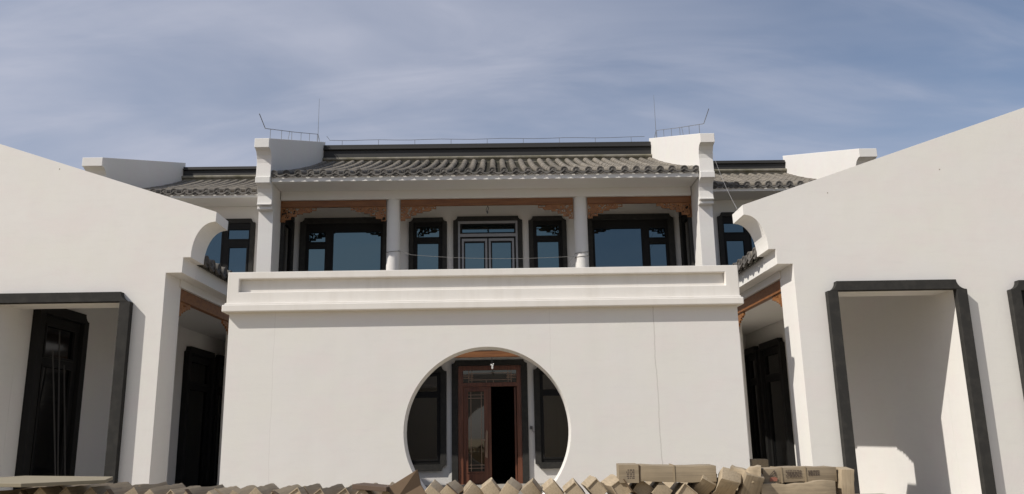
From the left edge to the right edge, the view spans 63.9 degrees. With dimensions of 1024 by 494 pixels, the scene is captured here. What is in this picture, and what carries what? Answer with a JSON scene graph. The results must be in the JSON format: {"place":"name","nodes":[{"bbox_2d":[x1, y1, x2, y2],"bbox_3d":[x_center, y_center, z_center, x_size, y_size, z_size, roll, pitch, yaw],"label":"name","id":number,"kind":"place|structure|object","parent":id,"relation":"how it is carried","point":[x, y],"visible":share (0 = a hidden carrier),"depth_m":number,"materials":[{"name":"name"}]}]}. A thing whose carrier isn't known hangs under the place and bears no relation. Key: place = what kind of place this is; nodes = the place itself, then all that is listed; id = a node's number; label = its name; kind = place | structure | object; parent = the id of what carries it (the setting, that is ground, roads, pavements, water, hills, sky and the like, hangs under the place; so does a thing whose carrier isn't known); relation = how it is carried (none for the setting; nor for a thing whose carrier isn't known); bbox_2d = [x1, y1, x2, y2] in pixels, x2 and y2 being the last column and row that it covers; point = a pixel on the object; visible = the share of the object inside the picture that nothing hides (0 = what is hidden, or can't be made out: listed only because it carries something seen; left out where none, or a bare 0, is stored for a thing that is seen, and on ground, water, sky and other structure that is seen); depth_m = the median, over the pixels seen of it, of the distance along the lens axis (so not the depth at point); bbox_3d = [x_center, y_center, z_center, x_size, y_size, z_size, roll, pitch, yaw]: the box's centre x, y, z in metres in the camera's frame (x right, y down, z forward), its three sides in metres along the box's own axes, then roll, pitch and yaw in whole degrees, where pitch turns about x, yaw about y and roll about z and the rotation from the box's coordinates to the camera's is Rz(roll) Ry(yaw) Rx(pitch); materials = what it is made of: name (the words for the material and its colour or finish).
{"place":"outdoors","nodes":[
{"label":"outdoors","id":0,"kind":"place"},
{"bbox_2d":[0,144,231,490],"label":"gabled wing","id":1,"kind":"structure","parent":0,"point":[121,287],"depth_m":11.86,"materials":[{"name":"white paint"}]},
{"bbox_2d":[13,309,89,489],"bbox_3d":[-7.121,2.638,12.728,0.120,3.385,1.500,-1,-13,-1],"label":"door","id":2,"kind":"structure","parent":1,"relation":"in","point":[35,452],"depth_m":12.75,"materials":[{"name":"black wood"}]},
{"bbox_2d":[52,350,55,475],"bbox_3d":[-6.906,2.915,12.400,0.024,2.703,0.358,-11,-16,37],"label":"leaning pole","id":3,"kind":"object","parent":1,"relation":"on","point":[54,413],"visible":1,"depth_m":12.44,"materials":[{"name":"metal"}]},
{"bbox_2d":[57,331,59,475],"bbox_3d":[-6.925,2.793,12.536,0.024,3.002,0.286,-13,-17,41],"label":"leaning pole","id":4,"kind":"object","parent":1,"relation":"on","point":[58,406],"visible":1,"depth_m":12.59,"materials":[{"name":"metal"}]},
{"bbox_2d":[63,365,65,475],"bbox_3d":[-6.894,3.078,12.660,0.276,2.502,0.023,4,-14,-19],"label":"leaning pole","id":5,"kind":"object","parent":1,"relation":"on","point":[64,421],"visible":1,"depth_m":12.71,"materials":[{"name":"metal"}]},
{"bbox_2d":[175,346,215,486],"bbox_3d":[-7.224,4.051,18.805,0.120,3.385,1.800,-1,-13,-1],"label":"door","id":6,"kind":"structure","parent":1,"relation":"in","point":[199,365],"depth_m":18.86,"materials":[{"name":"black wood"}]},
{"bbox_2d":[208,355,224,486],"bbox_3d":[-7.250,4.413,20.363,0.120,3.385,1.060,-1,-13,-1],"label":"door","id":7,"kind":"structure","parent":1,"relation":"in","point":[215,440],"depth_m":20.13,"materials":[{"name":"black wood"}]},
{"bbox_2d":[219,265,749,493],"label":"moon gate wall","id":8,"kind":"structure","parent":0,"point":[328,373],"depth_m":11.44,"materials":[{"name":"white paint"}]},
{"bbox_2d":[425,483,543,493],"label":"terrace floor","id":9,"kind":"structure","parent":0,"point":[501,486],"depth_m":20.03,"materials":[{"name":"grey stone"}]},
{"bbox_2d":[0,0,1023,169],"label":"sky","id":10,"kind":"structure","parent":0,"point":[189,82],"materials":[{"name":"blue"}]},
{"bbox_3d":[-2.922,2.757,6.867,0.948,1.037,0.950,-1,-13,-2],"label":"cardboard carton","id":11,"kind":"object","parent":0,"visible":0},
{"bbox_2d":[104,484,147,493],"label":"cardboard carton","id":12,"kind":"object","parent":11,"relation":"on","point":[122,490],"visible":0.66,"depth_m":6.90,"materials":[{"name":"brown cardboard"}]},
{"bbox_2d":[125,482,167,493],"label":"cardboard carton","id":13,"kind":"object","parent":11,"relation":"on","point":[140,489],"visible":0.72,"depth_m":6.87,"materials":[{"name":"brown cardboard"}]},
{"bbox_2d":[144,483,185,493],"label":"cardboard carton","id":14,"kind":"object","parent":11,"relation":"on","point":[165,489],"visible":0.66,"depth_m":6.95,"materials":[{"name":"brown cardboard"}]},
{"bbox_2d":[167,486,200,493],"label":"cardboard carton","id":15,"kind":"object","parent":11,"relation":"on","point":[177,491],"visible":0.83,"depth_m":6.87,"materials":[{"name":"beige cardboard"}]},
{"bbox_2d":[184,484,223,493],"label":"cardboard carton","id":16,"kind":"object","parent":11,"relation":"on","point":[201,490],"visible":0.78,"depth_m":6.88,"materials":[{"name":"brown cardboard"}]},
{"bbox_2d":[207,486,239,493],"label":"cardboard carton","id":17,"kind":"object","parent":11,"relation":"on","point":[225,490],"visible":0.8,"depth_m":6.92,"materials":[{"name":"beige cardboard"}]},
{"bbox_3d":[-1.941,2.745,6.886,0.948,1.036,0.952,-1,-13,-1],"label":"cardboard carton","id":18,"kind":"object","parent":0,"visible":0},
{"bbox_2d":[230,485,256,493],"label":"cardboard carton","id":19,"kind":"object","parent":18,"relation":"on","point":[248,489],"visible":0.69,"depth_m":6.93,"materials":[{"name":"beige cardboard"}]},
{"bbox_2d":[249,483,278,493],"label":"cardboard carton","id":20,"kind":"object","parent":18,"relation":"on","point":[267,488],"visible":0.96,"depth_m":6.86,"materials":[{"name":"brown cardboard"}]},
{"bbox_2d":[271,484,301,493],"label":"cardboard carton","id":21,"kind":"object","parent":18,"relation":"on","point":[288,489],"visible":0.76,"depth_m":6.95,"materials":[{"name":"beige cardboard"}]},
{"bbox_2d":[289,483,321,493],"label":"cardboard carton","id":22,"kind":"object","parent":18,"relation":"on","point":[312,489],"visible":0.96,"depth_m":6.88,"materials":[{"name":"brown cardboard"}]},
{"bbox_2d":[314,484,344,493],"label":"cardboard carton","id":23,"kind":"object","parent":18,"relation":"on","point":[336,489],"visible":0.96,"depth_m":7.03,"materials":[{"name":"beige cardboard"}]},
{"bbox_3d":[-0.962,2.729,6.906,0.948,1.036,0.951,-1,-13,-1],"label":"cardboard carton","id":24,"kind":"object","parent":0,"visible":0},
{"bbox_2d":[338,483,358,493],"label":"cardboard carton","id":25,"kind":"object","parent":24,"relation":"on","point":[348,490],"visible":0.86,"depth_m":6.76,"materials":[{"name":"brown cardboard"}]},
{"bbox_2d":[356,483,381,493],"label":"cardboard carton","id":26,"kind":"object","parent":24,"relation":"on","point":[367,492],"visible":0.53,"depth_m":6.72,"materials":[{"name":"brown cardboard"}]},
{"bbox_2d":[388,469,426,493],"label":"cardboard sheet","id":27,"kind":"object","parent":24,"relation":"on","point":[410,483],"visible":0.92,"depth_m":6.68,"materials":[{"name":"brown cardboard"}]},
{"bbox_2d":[425,480,443,493],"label":"cardboard carton","id":28,"kind":"object","parent":24,"relation":"on","point":[435,487],"visible":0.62,"depth_m":6.76,"materials":[{"name":"beige cardboard"}]},
{"bbox_2d":[440,480,463,493],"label":"cardboard carton","id":29,"kind":"object","parent":24,"relation":"on","point":[454,487],"visible":0.88,"depth_m":6.77,"materials":[{"name":"beige cardboard"}]},
{"bbox_3d":[0.018,2.716,6.926,0.949,1.037,0.955,-1,-13,-1],"label":"cardboard carton","id":30,"kind":"object","parent":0,"visible":0},
{"bbox_2d":[462,480,483,493],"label":"cardboard carton","id":31,"kind":"object","parent":30,"relation":"on","point":[470,487],"visible":0.79,"depth_m":6.80,"materials":[{"name":"beige cardboard"}]},
{"bbox_2d":[480,477,500,493],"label":"cardboard carton","id":32,"kind":"object","parent":30,"relation":"on","point":[490,486],"visible":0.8,"depth_m":6.73,"materials":[{"name":"beige cardboard"}]},
{"bbox_2d":[499,477,521,493],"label":"cardboard carton","id":33,"kind":"object","parent":30,"relation":"on","point":[512,486],"visible":0.99,"depth_m":6.73,"materials":[{"name":"beige cardboard"}]},
{"bbox_2d":[521,478,541,493],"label":"cardboard carton","id":34,"kind":"object","parent":30,"relation":"on","point":[532,486],"visible":1,"depth_m":6.68,"materials":[{"name":"beige cardboard"}]},
{"bbox_2d":[541,478,563,493],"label":"cardboard carton","id":35,"kind":"object","parent":30,"relation":"on","point":[550,486],"visible":0.97,"depth_m":6.80,"materials":[{"name":"beige cardboard"}]},
{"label":"cardboard carton","id":36,"kind":"object","parent":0,"visible":0},
{"bbox_2d":[562,478,584,493],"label":"cardboard carton","id":37,"kind":"object","parent":36,"relation":"on","point":[572,486],"visible":1,"depth_m":6.73,"materials":[{"name":"beige cardboard"}]},
{"bbox_2d":[581,475,606,493],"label":"cardboard carton","id":38,"kind":"object","parent":36,"relation":"on","point":[590,484],"visible":1,"depth_m":6.83,"materials":[{"name":"beige cardboard"}]},
{"bbox_2d":[600,474,632,493],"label":"cardboard carton","id":39,"kind":"object","parent":36,"relation":"on","point":[611,483],"visible":0.9,"depth_m":6.75,"materials":[{"name":"beige cardboard"}]},
{"bbox_2d":[628,481,652,493],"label":"cardboard carton","id":40,"kind":"object","parent":36,"relation":"on","point":[642,487],"visible":0.48,"depth_m":6.81,"materials":[{"name":"brown cardboard"}]},
{"bbox_2d":[645,481,672,493],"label":"cardboard carton","id":41,"kind":"object","parent":36,"relation":"on","point":[660,488],"visible":0.55,"depth_m":6.74,"materials":[{"name":"beige cardboard"}]},
{"bbox_2d":[663,482,697,493],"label":"cardboard carton","id":42,"kind":"object","parent":36,"relation":"on","point":[679,488],"visible":0.64,"depth_m":6.74,"materials":[{"name":"beige cardboard"}]},
{"bbox_2d":[616,463,716,482],"bbox_3d":[1.284,1.889,6.873,0.795,0.145,0.284,-1,-12,3],"label":"cardboard carton","id":43,"kind":"object","parent":42,"relation":"on","point":[638,473],"visible":0.95,"depth_m":6.75,"materials":[{"name":"brown cardboard"}]},
{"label":"cardboard carton","id":44,"kind":"object","parent":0,"visible":0},
{"bbox_2d":[730,465,760,483],"bbox_3d":[1.938,1.886,6.800,0.251,0.160,0.330,-1,-12,19],"label":"cardboard carton","id":45,"kind":"object","parent":44,"relation":"on","point":[755,470],"visible":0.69,"depth_m":6.67,"materials":[{"name":"brown cardboard"}]},
{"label":"cardboard carton","id":46,"kind":"object","parent":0,"visible":0},
{"bbox_2d":[835,467,854,493],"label":"cardboard carton","id":47,"kind":"object","parent":46,"relation":"on","point":[844,483],"visible":0.84,"depth_m":6.73,"materials":[{"name":"brown cardboard"}]},
{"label":"courtyard floor","id":48,"kind":"structure","parent":0,"visible":0},
{"bbox_2d":[750,459,768,466],"bbox_3d":[3.657,3.656,12.150,0.270,1.011,0.244,1,-13,-9],"label":"cardboard carton","id":49,"kind":"object","parent":48,"relation":"on","point":[761,462],"visible":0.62,"depth_m":12.14,"materials":[{"name":"brown cardboard"}]},
{"label":"ground","id":50,"kind":"structure","parent":0,"visible":0},
{"bbox_2d":[82,157,258,271],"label":"side block","id":51,"kind":"structure","parent":50,"relation":"on","point":[229,194],"depth_m":22.04,"materials":[{"name":"white paint"}]},
{"bbox_2d":[205,218,255,271],"bbox_3d":[-7.773,0.694,21.738,1.815,2.960,0.090,-1,-13,-1],"label":"window","id":52,"kind":"structure","parent":51,"relation":"in","point":[233,248],"depth_m":21.91,"materials":[{"name":"blue glass"}]},
{"bbox_2d":[254,133,715,484],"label":"building","id":53,"kind":"structure","parent":50,"relation":"on","point":[473,416],"depth_m":21.21,"materials":[{"name":"white paint"}]},
{"bbox_2d":[278,210,294,271],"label":"window","id":54,"kind":"structure","parent":53,"relation":"in","point":[286,251],"depth_m":21.39,"materials":[{"name":"black wood"}]},
{"bbox_2d":[259,113,319,141],"bbox_3d":[-6.154,-3.836,23.276,0.021,3.379,6.607,-1,-13,-1],"label":"lightning conductor","id":55,"kind":"object","parent":53,"relation":"attached to","point":[291,131],"visible":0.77,"depth_m":22.61,"materials":[{"name":"metal"}]},
{"bbox_2d":[298,217,386,270],"bbox_3d":[-4.473,0.818,21.764,2.370,3.290,0.090,-1,-13,-1],"label":"window","id":56,"kind":"structure","parent":53,"relation":"in","point":[350,243],"depth_m":21.97,"materials":[{"name":"blue glass"}]},
{"bbox_2d":[407,366,446,470],"bbox_3d":[-2.468,4.373,20.972,1.589,2.608,0.090,-1,-13,-1],"label":"window","id":57,"kind":"structure","parent":53,"relation":"in","point":[427,418],"depth_m":20.94,"materials":[{"name":"black glass"}]},
{"bbox_2d":[408,217,446,269],"bbox_3d":[-2.238,0.802,21.806,1.020,3.260,0.090,-1,-13,-1],"label":"window","id":58,"kind":"structure","parent":53,"relation":"in","point":[427,236],"depth_m":22.00,"materials":[{"name":"blue glass"}]},
{"bbox_2d":[463,387,491,484],"bbox_3d":[-0.879,4.802,20.920,0.710,2.443,0.159,-1,-13,-1],"label":"door leaf","id":59,"kind":"structure","parent":53,"relation":"in","point":[476,400],"depth_m":20.97,"materials":[{"name":"red wood"}]},
{"bbox_2d":[327,136,644,144],"bbox_3d":[-0.838,-3.477,26.618,10.307,0.370,0.018,-1,-13,-1],"label":"ridge wire","id":60,"kind":"object","parent":53,"relation":"on","point":[499,138],"visible":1,"depth_m":26.64,"materials":[{"name":"metal"}]},
{"bbox_2d":[386,251,588,265],"bbox_3d":[-0.613,0.313,20.767,5.153,0.492,0.422,-1,-13,-1],"label":"loose cable","id":61,"kind":"object","parent":53,"relation":"attached to","point":[497,258],"visible":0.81,"depth_m":20.63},
{"bbox_2d":[453,216,522,268],"bbox_3d":[-0.629,0.767,21.830,1.860,3.280,0.112,-1,-13,-1],"label":"balcony door","id":62,"kind":"structure","parent":53,"relation":"in","point":[474,237],"depth_m":22.03,"materials":[{"name":"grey glass"}]},
{"bbox_2d":[514,387,517,480],"bbox_3d":[0.093,4.873,21.351,0.050,2.400,0.650,-1,-13,-1],"label":"door leaf","id":63,"kind":"structure","parent":53,"relation":"in","point":[515,418],"depth_m":21.05,"materials":[{"name":"red wood"}]},
{"bbox_2d":[528,216,567,267],"bbox_3d":[0.981,0.757,21.871,1.020,3.260,0.090,-1,-13,-1],"label":"window","id":64,"kind":"structure","parent":53,"relation":"in","point":[547,234],"depth_m":22.06,"materials":[{"name":"blue glass"}]},
{"bbox_2d":[533,367,568,468],"bbox_3d":[1.371,4.320,21.049,1.594,2.608,0.090,-1,-13,-1],"label":"window","id":65,"kind":"structure","parent":53,"relation":"in","point":[550,416],"depth_m":21.00,"materials":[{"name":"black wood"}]},
{"bbox_2d":[587,213,676,266],"bbox_3d":[3.215,0.711,21.919,2.370,3.290,0.090,-1,-13,-1],"label":"window","id":66,"kind":"structure","parent":53,"relation":"in","point":[614,240],"depth_m":22.13,"materials":[{"name":"blue glass"}]},
{"bbox_2d":[654,105,708,137],"bbox_3d":[4.703,-3.988,23.494,0.021,3.379,6.607,-1,-13,-1],"label":"lightning conductor","id":67,"kind":"object","parent":53,"relation":"attached to","point":[678,127],"visible":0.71,"depth_m":23.50,"materials":[{"name":"metal"}]},
{"bbox_2d":[679,204,694,265],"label":"window","id":68,"kind":"structure","parent":53,"relation":"in","point":[685,223],"depth_m":21.62,"materials":[{"name":"black wood"}]},
{"bbox_2d":[712,148,876,348],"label":"side block","id":69,"kind":"structure","parent":50,"relation":"on","point":[747,181],"depth_m":22.41,"materials":[{"name":"white paint"}]},
{"bbox_2d":[717,212,754,264],"bbox_3d":[6.508,0.495,22.025,1.815,2.960,0.090,-1,-13,-1],"label":"window","id":70,"kind":"structure","parent":69,"relation":"in","point":[735,241],"depth_m":22.17,"materials":[{"name":"blue glass"}]},
{"bbox_2d":[732,108,1023,493],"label":"gabled wing","id":71,"kind":"structure","parent":50,"relation":"on","point":[880,310],"depth_m":12.02,"materials":[{"name":"white paint"}]},
{"bbox_2d":[744,346,766,458],"bbox_3d":[6.146,4.226,20.633,0.120,3.385,1.060,-1,-13,-1],"label":"door","id":72,"kind":"structure","parent":71,"relation":"in","point":[757,432],"depth_m":20.78,"materials":[{"name":"brown metal"}]},
{"bbox_2d":[758,337,795,466],"bbox_3d":[6.171,3.883,19.157,0.120,3.385,1.630,-1,-13,-1],"label":"door","id":73,"kind":"structure","parent":71,"relation":"in","point":[779,440],"depth_m":19.24,"materials":[{"name":"black wood"}]},
{"bbox_2d":[1007,280,1023,397],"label":"window","id":74,"kind":"structure","parent":71,"relation":"in","point":[1015,295],"depth_m":11.61,"materials":[{"name":"grey stone"}]},
{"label":"cardboard carton","id":75,"kind":"object","parent":50,"relation":"on","visible":0},
{"bbox_2d":[0,486,46,493],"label":"cardboard carton","id":76,"kind":"object","parent":75,"relation":"on","point":[16,491],"visible":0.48,"depth_m":6.84,"materials":[{"name":"brown cardboard"}]},
{"bbox_2d":[19,486,50,493],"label":"cardboard carton","id":77,"kind":"object","parent":75,"relation":"on","point":[30,491],"visible":0.3,"depth_m":6.78,"materials":[{"name":"brown cardboard"}]},
{"bbox_2d":[34,484,89,493],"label":"cardboard carton","id":78,"kind":"object","parent":75,"relation":"on","point":[51,490],"visible":0.38,"depth_m":6.79,"materials":[{"name":"brown cardboard"}]},
{"bbox_2d":[0,476,112,486],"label":"plywood board","id":79,"kind":"object","parent":78,"relation":"on","point":[24,481],"visible":1,"depth_m":6.56,"materials":[{"name":"beige wood"}]},
{"bbox_2d":[59,483,112,493],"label":"cardboard carton","id":80,"kind":"object","parent":75,"relation":"on","point":[81,489],"visible":0.58,"depth_m":6.88,"materials":[{"name":"brown cardboard"}]},
{"bbox_2d":[84,482,131,493],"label":"cardboard carton","id":81,"kind":"object","parent":75,"relation":"on","point":[97,490],"visible":0.59,"depth_m":6.92,"materials":[{"name":"brown cardboard"}]},
{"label":"cardboard carton","id":82,"kind":"object","parent":50,"relation":"on","visible":0},
{"bbox_2d":[687,474,716,493],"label":"cardboard carton","id":83,"kind":"object","parent":82,"relation":"on","point":[705,485],"visible":0.59,"depth_m":6.74,"materials":[{"name":"beige cardboard"}]},
{"bbox_2d":[710,467,740,493],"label":"cardboard carton","id":84,"kind":"object","parent":82,"relation":"on","point":[728,481],"visible":0.81,"depth_m":6.66,"materials":[{"name":"brown cardboard"}]},
{"bbox_2d":[736,469,764,493],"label":"cardboard carton","id":85,"kind":"object","parent":82,"relation":"on","point":[747,486],"visible":0.87,"depth_m":6.63,"materials":[{"name":"beige cardboard"}]},
{"bbox_2d":[760,480,835,493],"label":"cardboard carton","id":86,"kind":"object","parent":82,"relation":"on","point":[820,487],"visible":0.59,"depth_m":6.67,"materials":[{"name":"beige cardboard"}]},
{"bbox_2d":[761,466,836,482],"bbox_3d":[2.367,1.906,6.885,0.622,0.132,0.254,0,-13,-3],"label":"cardboard carton","id":87,"kind":"object","parent":86,"relation":"on","point":[777,474],"visible":0.94,"depth_m":6.77,"materials":[{"name":"brown cardboard"}]},
{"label":"cardboard carton","id":88,"kind":"object","parent":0,"visible":0},
{"bbox_2d":[352,483,390,491],"bbox_3d":[-1.129,1.973,6.751,0.356,0.058,0.243,-6,-14,20],"label":"wood plank","id":89,"kind":"object","parent":88,"relation":"on","point":[372,487],"visible":0.8,"depth_m":6.65,"materials":[{"name":"brown wood"}]}
]}

